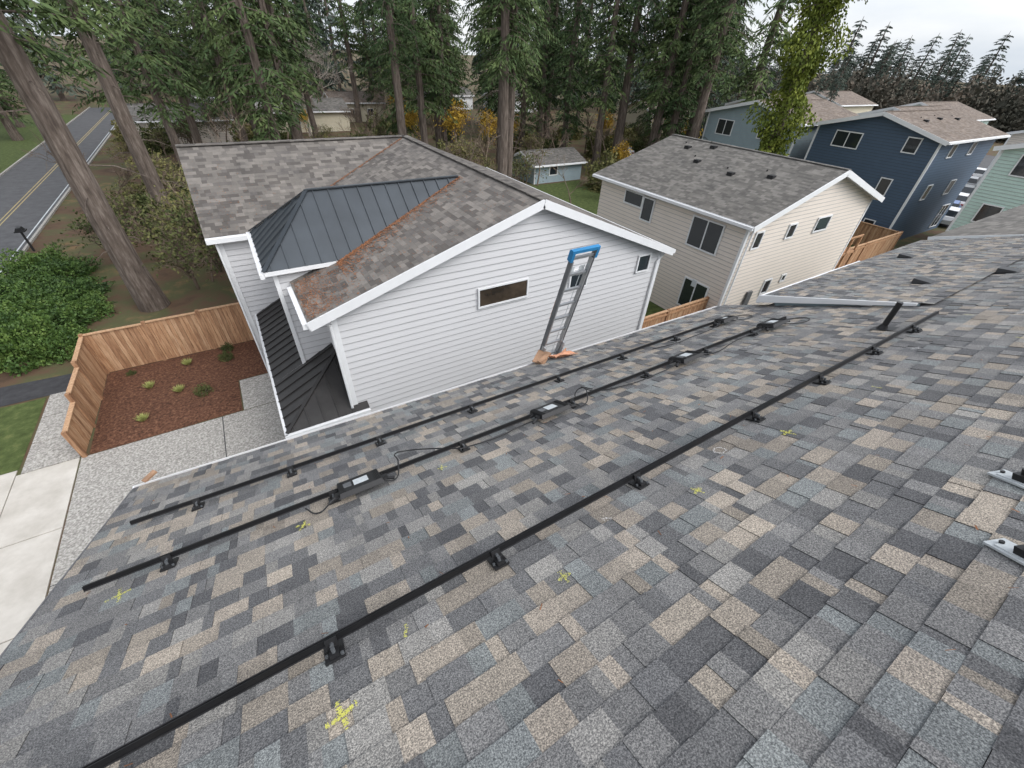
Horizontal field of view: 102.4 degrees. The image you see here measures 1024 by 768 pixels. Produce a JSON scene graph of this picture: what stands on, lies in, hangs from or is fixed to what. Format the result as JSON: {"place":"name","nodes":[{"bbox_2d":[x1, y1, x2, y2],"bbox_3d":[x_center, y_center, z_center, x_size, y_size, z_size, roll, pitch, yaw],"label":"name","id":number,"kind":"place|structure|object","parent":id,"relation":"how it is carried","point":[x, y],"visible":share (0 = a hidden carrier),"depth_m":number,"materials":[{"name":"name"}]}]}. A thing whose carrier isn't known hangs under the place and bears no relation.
{"place":"outdoors","nodes":[
{"label":"outdoors","id":0,"kind":"place"},
{"bbox_2d":[0,374,71,406],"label":"asphalt path","id":1,"kind":"structure","parent":0,"point":[18,393],"depth_m":16.34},
{"bbox_2d":[0,114,78,172],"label":"verge grass","id":2,"kind":"structure","parent":0,"point":[11,152],"depth_m":51.58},
{"bbox_2d":[0,391,80,654],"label":"sidewalk","id":3,"kind":"structure","parent":0,"point":[33,514],"depth_m":12.07,"materials":[{"name":"concrete"}]},
{"bbox_2d":[0,107,115,266],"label":"road","id":4,"kind":"structure","parent":0,"point":[20,179],"depth_m":38.05,"materials":[{"name":"asphalt"}]},
{"bbox_2d":[0,109,113,271],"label":"road marking","id":5,"kind":"object","parent":4,"relation":"on","point":[41,182],"visible":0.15,"depth_m":35.68,"materials":[{"name":"white paint"}]},
{"bbox_2d":[48,401,285,593],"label":"driveway","id":6,"kind":"structure","parent":0,"point":[107,481],"depth_m":13.86,"materials":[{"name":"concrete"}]},
{"bbox_2d":[0,35,1023,642],"bbox_3d":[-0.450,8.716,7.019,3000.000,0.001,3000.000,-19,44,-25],"label":"ground","id":7,"kind":"structure","parent":0,"point":[180,293],"depth_m":28.22,"materials":[{"name":"plant"}]},
{"bbox_2d":[0,398,45,474],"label":"lawn","id":8,"kind":"structure","parent":7,"relation":"on","point":[18,422],"depth_m":14.65,"materials":[{"name":"plant"}]},
{"bbox_2d":[14,226,34,251],"bbox_3d":[-30.791,-9.167,26.088,0.500,1.500,0.550,-19,44,-25],"label":"mailbox","id":9,"kind":"object","parent":7,"relation":"on","point":[20,229],"visible":1,"depth_m":25.81,"materials":[{"name":"black plastic"}]},
{"bbox_2d":[0,107,114,276],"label":"kerb","id":10,"kind":"structure","parent":7,"relation":"on","point":[42,226],"depth_m":36.10,"materials":[{"name":"concrete"}]},
{"bbox_2d":[0,242,120,377],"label":"laurel hedge","id":11,"kind":"object","parent":7,"relation":"on","point":[39,301],"visible":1,"depth_m":20.09,"materials":[{"name":"green plant"}]},
{"bbox_2d":[0,0,170,312],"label":"douglas fir tree","id":12,"kind":"object","parent":7,"relation":"on","point":[147,294],"visible":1,"depth_m":16.87,"materials":[{"name":"green plant"}]},
{"bbox_2d":[14,0,182,211],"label":"douglas fir tree","id":13,"kind":"object","parent":7,"relation":"on","point":[125,122],"visible":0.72,"depth_m":25.79,"materials":[{"name":"green plant"}]},
{"bbox_2d":[61,302,253,457],"bbox_3d":[-13.208,-0.652,16.224,6.028,2.020,5.330,-19,44,-25],"label":"wooden fence","id":14,"kind":"object","parent":7,"relation":"on","point":[91,362],"visible":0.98,"depth_m":17.20,"materials":[{"name":"brown wood"}]},
{"bbox_2d":[90,340,267,453],"bbox_3d":[-13.188,0.040,16.857,5.850,0.129,5.150,-19,44,-25],"label":"mulch bed","id":15,"kind":"object","parent":7,"relation":"on","point":[161,403],"visible":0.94,"depth_m":16.31,"materials":[{"name":"brown wood"}]},
{"bbox_2d":[191,382,214,397],"bbox_3d":[-12.361,0.183,16.404,0.808,0.548,0.694,23,43,23],"label":"garden shrub","id":16,"kind":"object","parent":15,"relation":"on","point":[202,388],"visible":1,"depth_m":16.36,"materials":[{"name":"green plant"}]},
{"bbox_2d":[217,350,234,361],"bbox_3d":[-12.733,-1.262,18.214,0.617,0.487,0.718,16,41,15],"label":"garden shrub","id":17,"kind":"object","parent":15,"relation":"on","point":[226,355],"visible":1,"depth_m":18.21,"materials":[{"name":"green plant"}]},
{"bbox_2d":[219,342,232,351],"bbox_3d":[-13.042,-1.716,18.798,0.629,0.426,0.540,21,42,21],"label":"garden shrub","id":18,"kind":"object","parent":15,"relation":"on","point":[225,347],"visible":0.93,"depth_m":18.79,"materials":[{"name":"green plant"}]},
{"bbox_2d":[126,103,234,145],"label":"distant cottage","id":19,"kind":"structure","parent":7,"relation":"on","point":[133,112],"depth_m":54.05,"materials":[{"name":"beige paint"}]},
{"bbox_2d":[240,373,275,409],"bbox_3d":[-10.329,0.225,16.892,1.350,0.001,2.080,-19,44,-25],"label":"entry pad","id":20,"kind":"object","parent":7,"relation":"on","point":[256,391],"visible":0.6,"depth_m":16.80,"materials":[{"name":"concrete"}]},
{"bbox_2d":[271,97,350,132],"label":"distant cottage","id":21,"kind":"structure","parent":7,"relation":"on","point":[331,115],"depth_m":66.31,"materials":[{"name":"beige paint"}]},
{"bbox_2d":[287,31,352,135],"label":"bare deciduous tree","id":22,"kind":"object","parent":7,"relation":"on","point":[308,56],"visible":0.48,"depth_m":59.05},
{"bbox_2d":[321,91,385,121],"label":"tan cottage","id":23,"kind":"structure","parent":7,"relation":"on","point":[346,96],"depth_m":76.05,"materials":[{"name":"paint"}]},
{"bbox_2d":[20,71,707,289],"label":"understory brush","id":24,"kind":"object","parent":7,"relation":"on","point":[178,213],"visible":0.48,"depth_m":40.02,"materials":[{"name":"green plant"}]},
{"bbox_2d":[344,0,427,134],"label":"douglas fir tree","id":25,"kind":"object","parent":7,"relation":"on","point":[390,26],"visible":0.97,"depth_m":31.70,"materials":[{"name":"green plant"}]},
{"bbox_2d":[0,0,813,185],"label":"conifer forest","id":26,"kind":"object","parent":7,"relation":"on","point":[226,54],"visible":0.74,"depth_m":44.21,"materials":[{"name":"plant"}]},
{"bbox_2d":[403,103,420,140],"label":"autumn maple tree","id":27,"kind":"object","parent":7,"relation":"on","point":[411,120],"visible":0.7,"depth_m":52.17,"materials":[{"name":"yellow plant"}]},
{"bbox_2d":[222,209,658,411],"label":"walls","id":28,"kind":"structure","parent":7,"relation":"on","point":[435,329],"depth_m":12.82,"materials":[{"name":"white paint"}]},
{"bbox_2d":[205,167,675,407],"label":"house trim","id":29,"kind":"structure","parent":7,"relation":"on","point":[496,294],"depth_m":12.00,"materials":[{"name":"white paint"}]},
{"bbox_2d":[255,298,370,438],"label":"porch roof","id":30,"kind":"structure","parent":29,"relation":"on","point":[310,394],"depth_m":12.36,"materials":[{"name":"metal"}]},
{"bbox_2d":[175,135,658,330],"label":"shingle roof","id":31,"kind":"structure","parent":29,"relation":"on","point":[292,168],"depth_m":14.52,"materials":[{"name":"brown stone"}]},
{"bbox_2d":[248,175,457,276],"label":"standing seam hip roof","id":32,"kind":"structure","parent":31,"relation":"on","point":[313,228],"depth_m":11.88,"materials":[{"name":"metal"}]},
{"bbox_2d":[186,139,524,318],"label":"fallen needle litter","id":33,"kind":"object","parent":31,"relation":"on","point":[369,240],"visible":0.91,"depth_m":11.52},
{"bbox_2d":[429,87,474,108],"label":"distant cottage","id":34,"kind":"structure","parent":7,"relation":"on","point":[468,99],"depth_m":99.20,"materials":[{"name":"white paint"}]},
{"bbox_2d":[476,105,496,153],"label":"autumn maple tree","id":35,"kind":"object","parent":7,"relation":"on","point":[492,124],"visible":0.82,"depth_m":49.75,"materials":[{"name":"yellow plant"}]},
{"bbox_2d":[458,0,539,171],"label":"douglas fir tree","id":36,"kind":"object","parent":7,"relation":"on","point":[489,59],"visible":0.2,"depth_m":41.32,"materials":[{"name":"green plant"}]},
{"bbox_2d":[450,0,550,175],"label":"douglas fir tree","id":37,"kind":"object","parent":7,"relation":"on","point":[505,17],"visible":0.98,"depth_m":28.57,"materials":[{"name":"green plant"}]},
{"bbox_2d":[0,0,1023,143],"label":"distant treeline","id":38,"kind":"object","parent":7,"relation":"on","point":[1004,108],"visible":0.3,"depth_m":104.17,"materials":[{"name":"plant"}]},
{"bbox_2d":[459,0,564,178],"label":"douglas fir tree","id":39,"kind":"object","parent":7,"relation":"on","point":[511,105],"visible":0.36,"depth_m":30.30,"materials":[{"name":"green plant"}]},
{"bbox_2d":[513,111,519,152],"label":"autumn maple tree","id":40,"kind":"object","parent":7,"relation":"on","point":[515,125],"visible":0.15,"depth_m":53.00,"materials":[{"name":"green plant"}]},
{"bbox_2d":[512,147,587,183],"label":"garden shed","id":41,"kind":"structure","parent":7,"relation":"on","point":[576,160],"depth_m":46.05,"materials":[{"name":"grey paint"}]},
{"bbox_2d":[540,244,600,354],"bbox_3d":[0.277,0.931,9.428,0.500,9.024,2.370,-19,44,-25],"label":"extension ladder","id":42,"kind":"object","parent":7,"relation":"on","point":[592,256],"visible":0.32,"depth_m":6.47,"materials":[{"name":"metal"}]},
{"bbox_2d":[593,109,616,139],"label":"autumn maple tree","id":43,"kind":"object","parent":7,"relation":"on","point":[609,122],"visible":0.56,"depth_m":57.07,"materials":[{"name":"yellow plant"}]},
{"bbox_2d":[590,0,679,162],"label":"douglas fir tree","id":44,"kind":"object","parent":7,"relation":"on","point":[626,88],"visible":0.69,"depth_m":44.16,"materials":[{"name":"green plant"}]},
{"bbox_2d":[625,98,706,132],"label":"house","id":45,"kind":"structure","parent":7,"relation":"on","point":[632,117],"depth_m":79.91,"materials":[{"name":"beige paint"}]},
{"bbox_2d":[642,296,708,328],"bbox_3d":[7.525,-2.875,20.432,5.920,1.870,0.140,-19,44,-25],"label":"wooden fence","id":46,"kind":"object","parent":7,"relation":"on","point":[676,312],"visible":0.29,"depth_m":20.29,"materials":[{"name":"brown wood"}]},
{"bbox_2d":[636,0,717,144],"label":"douglas fir tree","id":47,"kind":"object","parent":7,"relation":"on","point":[663,40],"visible":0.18,"depth_m":45.38,"materials":[{"name":"green plant"}]},
{"bbox_2d":[667,0,769,136],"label":"douglas fir tree","id":48,"kind":"object","parent":7,"relation":"on","point":[708,5],"visible":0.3,"depth_m":41.67,"materials":[{"name":"green plant"}]},
{"bbox_2d":[665,0,776,139],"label":"douglas fir tree","id":49,"kind":"object","parent":7,"relation":"on","point":[717,49],"visible":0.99,"depth_m":38.56,"materials":[{"name":"green plant"}]},
{"bbox_2d":[691,233,753,304],"bbox_3d":[10.984,-5.259,20.618,3.202,5.626,1.444,6,39,4],"label":"downspout and meter","id":50,"kind":"object","parent":7,"relation":"on","point":[746,298],"visible":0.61,"depth_m":20.58,"materials":[{"name":"white paint"},{"name":"grey metal"},{"name":"glass"}]},
{"bbox_2d":[597,178,871,309],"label":"walls","id":51,"kind":"structure","parent":7,"relation":"on","point":[803,253],"depth_m":21.70,"materials":[{"name":"beige paint"}]},
{"bbox_2d":[594,134,876,231],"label":"shingle roof","id":52,"kind":"structure","parent":51,"relation":"on","point":[749,193],"depth_m":21.20,"materials":[{"name":"grey stone"}]},
{"bbox_2d":[684,141,775,179],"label":"roof vents","id":53,"kind":"object","parent":52,"relation":"on","point":[769,176],"visible":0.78,"depth_m":22.87,"materials":[{"name":"black plastic"}]},
{"bbox_2d":[592,170,884,306],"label":"house trim","id":54,"kind":"structure","parent":7,"relation":"on","point":[705,235],"depth_m":20.61,"materials":[{"name":"white paint"}]},
{"bbox_2d":[703,104,817,159],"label":"walls","id":55,"kind":"structure","parent":7,"relation":"on","point":[742,135],"depth_m":40.23,"materials":[{"name":"blue paint"}]},
{"bbox_2d":[702,100,817,156],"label":"house trim","id":56,"kind":"structure","parent":55,"relation":"attached to","point":[724,127],"depth_m":41.28,"materials":[{"name":"white paint"}]},
{"bbox_2d":[757,99,858,126],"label":"shingle roof","id":57,"kind":"structure","parent":56,"relation":"on","point":[824,109],"depth_m":40.30,"materials":[{"name":"grey stone"}]},
{"bbox_2d":[725,93,821,104],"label":"townhouse","id":58,"kind":"structure","parent":7,"relation":"on","point":[811,96],"depth_m":60.42,"materials":[{"name":"beige paint"}]},
{"bbox_2d":[806,90,877,113],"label":"townhouse","id":59,"kind":"structure","parent":7,"relation":"on","point":[852,102],"depth_m":71.90,"materials":[{"name":"beige paint"}]},
{"bbox_2d":[806,116,995,239],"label":"walls","id":60,"kind":"structure","parent":7,"relation":"on","point":[874,157],"depth_m":32.67,"materials":[{"name":"blue paint"}]},
{"bbox_2d":[884,109,1008,144],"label":"shingle roof","id":61,"kind":"structure","parent":60,"relation":"on","point":[949,128],"depth_m":31.92,"materials":[{"name":"grey stone"}]},
{"bbox_2d":[857,105,946,114],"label":"townhouse","id":62,"kind":"structure","parent":7,"relation":"on","point":[893,108],"depth_m":47.79,"materials":[{"name":"grey paint"}]},
{"bbox_2d":[804,112,1010,228],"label":"house trim","id":63,"kind":"structure","parent":7,"relation":"on","point":[847,139],"depth_m":32.31,"materials":[{"name":"white paint"}]},
{"bbox_2d":[901,101,995,123],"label":"townhouse","id":64,"kind":"structure","parent":7,"relation":"on","point":[964,109],"depth_m":58.43,"materials":[{"name":"grey paint"}]},
{"bbox_2d":[939,155,994,227],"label":"lane","id":65,"kind":"structure","parent":7,"relation":"on","point":[987,160],"depth_m":68.66,"materials":[{"name":"concrete"}]},
{"bbox_2d":[940,206,960,224],"bbox_3d":[41.944,-16.194,39.506,4.540,1.442,1.800,-29,49,-33],"label":"parked car","id":66,"kind":"object","parent":65,"relation":"on","point":[950,215],"visible":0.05,"depth_m":38.30,"materials":[{"name":"white paint"}]},
{"bbox_2d":[956,192,969,207],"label":"parked car","id":67,"kind":"object","parent":65,"relation":"on","point":[962,197],"visible":0.19,"depth_m":43.20,"materials":[{"name":"white paint"}]},
{"bbox_2d":[961,184,975,194],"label":"parked car","id":68,"kind":"object","parent":65,"relation":"on","point":[968,188],"visible":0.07,"depth_m":46.62,"materials":[{"name":"grey paint"}]},
{"bbox_2d":[967,176,978,184],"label":"parked car","id":69,"kind":"object","parent":65,"relation":"on","point":[973,180],"visible":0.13,"depth_m":50.69,"materials":[{"name":"white paint"}]},
{"bbox_2d":[972,167,985,179],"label":"parked car","id":70,"kind":"object","parent":65,"relation":"on","point":[979,172],"visible":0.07,"depth_m":55.73,"materials":[{"name":"white paint"}]},
{"bbox_2d":[927,234,1023,239],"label":"gutter","id":71,"kind":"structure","parent":7,"relation":"on","point":[954,237],"depth_m":12.94,"materials":[{"name":"white paint"}]},
{"bbox_2d":[932,204,1023,236],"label":"shingle roof","id":72,"kind":"structure","parent":71,"relation":"on","point":[1009,222],"depth_m":14.07,"materials":[{"name":"grey stone"}]},
{"bbox_2d":[945,143,1023,231],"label":"house trim","id":73,"kind":"structure","parent":7,"relation":"on","point":[985,210],"depth_m":27.81,"materials":[{"name":"white paint"}]},
{"bbox_2d":[949,148,1023,229],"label":"walls","id":74,"kind":"structure","parent":7,"relation":"on","point":[998,186],"depth_m":27.45,"materials":[{"name":"green paint"}]},
{"bbox_2d":[975,130,1023,185],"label":"townhouse","id":75,"kind":"structure","parent":7,"relation":"on","point":[1017,137],"depth_m":44.90,"materials":[{"name":"beige paint"}]},
{"bbox_2d":[2,0,1023,85],"label":"sky","id":76,"kind":"structure","parent":0,"point":[986,21],"materials":[{"name":"white"}]},
{"bbox_2d":[531,180,853,315],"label":"backyard grass","id":77,"kind":"structure","parent":0,"point":[586,199],"depth_m":42.38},
{"bbox_2d":[741,0,867,155],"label":"ivy covered fir tree","id":78,"kind":"object","parent":77,"relation":"on","point":[803,65],"visible":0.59,"depth_m":29.11,"materials":[{"name":"green plant"}]},
{"bbox_2d":[834,231,903,268],"bbox_3d":[24.405,-8.985,29.022,11.320,1.970,0.140,-19,44,-25],"label":"wooden fence","id":79,"kind":"object","parent":77,"relation":"on","point":[871,249],"visible":0.4,"depth_m":29.59,"materials":[{"name":"brown wood"}]},
{"bbox_2d":[848,221,898,245],"bbox_3d":[23.350,-17.058,39.059,0.140,1.870,22.620,-19,44,-25],"label":"wooden fence","id":80,"kind":"object","parent":77,"relation":"on","point":[871,230],"visible":0.1,"depth_m":32.60,"materials":[{"name":"brown wood"}]},
{"bbox_2d":[836,234,864,268],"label":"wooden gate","id":81,"kind":"structure","parent":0,"point":[848,250],"depth_m":26.37,"materials":[{"name":"brown wood"}]},
{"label":"walls","id":82,"kind":"object","parent":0,"visible":0},
{"bbox_2d":[68,240,1023,767],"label":"roof deck","id":83,"kind":"structure","parent":82,"relation":"on","point":[778,300],"depth_m":7.11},
{"bbox_2d":[0,489,131,657],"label":"rake drip edge","id":84,"kind":"object","parent":83,"relation":"attached to","point":[30,618],"visible":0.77,"depth_m":3.30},
{"bbox_2d":[132,306,716,488],"bbox_3d":[-0.127,-0.132,7.041,10.361,0.492,0.090,-17,43,-23],"label":"gutter","id":85,"kind":"object","parent":83,"relation":"attached to","point":[219,460],"visible":0.2,"depth_m":6.23,"materials":[{"name":"white paint"}]},
{"bbox_2d":[141,470,156,482],"bbox_3d":[-4.612,1.175,5.234,0.060,0.060,0.169,15,40,15],"label":"wood offcut","id":86,"kind":"object","parent":85,"relation":"on","point":[149,476],"visible":1,"depth_m":5.22,"materials":[{"name":"brown wood"}]},
{"bbox_2d":[0,305,1023,767],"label":"roof shingles","id":87,"kind":"object","parent":83,"relation":"on","point":[642,639],"visible":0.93,"depth_m":2.41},
{"bbox_2d":[325,700,356,729],"bbox_3d":[-0.768,1.488,1.856,0.116,0.071,0.120,5,39,3],"label":"yellow chalk mark","id":88,"kind":"object","parent":87,"relation":"on","point":[341,714],"visible":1,"depth_m":1.85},
{"bbox_2d":[129,321,719,524],"bbox_3d":[0.124,0.118,5.679,8.718,0.245,0.130,-18,43,-24],"label":"solar mounting rail","id":89,"kind":"object","parent":87,"relation":"on","point":[197,503],"visible":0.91,"depth_m":4.92,"materials":[{"name":"metal"}]},
{"bbox_2d":[714,315,737,325],"bbox_3d":[3.761,-1.133,7.269,0.553,0.148,0.190,-19,44,-25],"label":"solar microinverter","id":90,"kind":"object","parent":89,"relation":"attached to","point":[726,318],"visible":0.98,"depth_m":7.21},
{"bbox_2d":[82,316,786,591],"bbox_3d":[0.638,0.271,4.855,8.833,0.185,0.130,-18,43,-24],"label":"solar mounting rail","id":91,"kind":"object","parent":87,"relation":"on","point":[168,561],"visible":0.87,"depth_m":3.75,"materials":[{"name":"metal"}]},
{"bbox_2d":[328,468,394,504],"bbox_3d":[-1.421,0.930,3.847,0.613,0.157,0.254,-19,44,-25],"label":"solar microinverter","id":92,"kind":"object","parent":91,"relation":"attached to","point":[359,483],"visible":0.98,"depth_m":3.79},
{"bbox_2d":[384,448,458,480],"bbox_3d":[-0.963,0.739,4.193,0.817,0.146,0.401,-19,44,-25],"label":"solar trunk cable","id":93,"kind":"object","parent":91,"relation":"attached to","point":[410,450],"visible":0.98,"depth_m":4.26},
{"bbox_2d":[459,418,539,449],"bbox_3d":[-0.123,0.521,4.427,0.956,0.095,0.059,-16,43,-22],"label":"solar trunk cable","id":94,"kind":"object","parent":91,"relation":"attached to","point":[497,436],"visible":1,"depth_m":4.41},
{"bbox_2d":[529,400,575,423],"bbox_3d":[0.438,0.295,4.721,0.613,0.157,0.254,-19,44,-25],"label":"solar microinverter","id":95,"kind":"object","parent":91,"relation":"attached to","point":[550,409],"visible":1,"depth_m":4.66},
{"bbox_2d":[570,364,676,406],"bbox_3d":[1.374,-0.040,5.252,1.852,0.140,0.326,-19,44,-25],"label":"solar trunk cable","id":96,"kind":"object","parent":91,"relation":"attached to","point":[586,389],"visible":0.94,"depth_m":5.18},
{"bbox_2d":[668,350,706,366],"bbox_3d":[2.384,-0.370,5.635,0.613,0.156,0.254,-19,44,-25],"label":"solar microinverter","id":97,"kind":"object","parent":91,"relation":"attached to","point":[685,357],"visible":0.99,"depth_m":5.58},
{"bbox_2d":[756,318,789,330],"bbox_3d":[4.071,-0.947,6.428,0.613,0.156,0.254,-19,44,-25],"label":"solar microinverter","id":98,"kind":"object","parent":91,"relation":"attached to","point":[772,323],"visible":1,"depth_m":6.37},
{"bbox_2d":[81,311,938,767],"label":"solar mounting rail","id":99,"kind":"object","parent":87,"relation":"on","point":[333,643],"visible":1,"depth_m":2.42,"materials":[{"name":"black metal"}]},
{"bbox_2d":[28,309,1018,766],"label":"fallen needle litter","id":100,"kind":"object","parent":87,"relation":"on","point":[660,533],"visible":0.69,"depth_m":2.24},
{"bbox_2d":[532,350,550,363],"bbox_3d":[0.525,-0.471,7.153,0.251,0.075,0.380,15,40,14],"label":"plywood scrap","id":101,"kind":"object","parent":87,"relation":"on","point":[541,357],"visible":0.95,"depth_m":7.13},
{"bbox_2d":[870,301,903,330],"bbox_3d":[4.934,-0.863,5.346,0.200,0.424,0.227,-19,44,-25],"label":"vent pipe","id":102,"kind":"object","parent":87,"relation":"on","point":[890,316],"visible":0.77,"depth_m":5.35,"materials":[{"name":"black plastic"}]},
{"bbox_2d":[983,538,1023,565],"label":"roof attachment bracket","id":103,"kind":"object","parent":87,"relation":"on","point":[1009,549],"visible":1,"depth_m":2.00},
{"bbox_2d":[987,468,1023,488],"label":"roof attachment bracket","id":104,"kind":"object","parent":87,"relation":"on","point":[1016,478],"visible":1,"depth_m":2.43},
{"bbox_2d":[549,348,576,357],"bbox_3d":[0.858,-0.513,7.278,0.556,0.252,0.372,-19,44,-25],"label":"orange cloth","id":105,"kind":"object","parent":83,"relation":"on","point":[564,353],"visible":0.85,"depth_m":7.25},
{"bbox_2d":[766,236,1023,303],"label":"dormer shingles","id":106,"kind":"object","parent":83,"relation":"on","point":[951,266],"visible":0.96,"depth_m":7.97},
{"bbox_2d":[911,276,935,283],"bbox_3d":[7.087,-1.761,7.090,0.260,0.095,0.249,-19,44,-25],"label":"roof vent","id":107,"kind":"object","parent":106,"relation":"on","point":[919,279],"visible":1,"depth_m":7.06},
{"bbox_2d":[911,257,1023,305],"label":"roof shingles","id":108,"kind":"object","parent":83,"relation":"on","point":[994,288],"visible":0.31,"depth_m":6.17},
{"bbox_2d":[995,266,1021,272],"bbox_3d":[8.467,-1.927,7.024,0.260,0.109,0.246,-19,44,-25],"label":"roof vent","id":109,"kind":"object","parent":108,"relation":"on","point":[1002,269],"visible":1,"depth_m":7.00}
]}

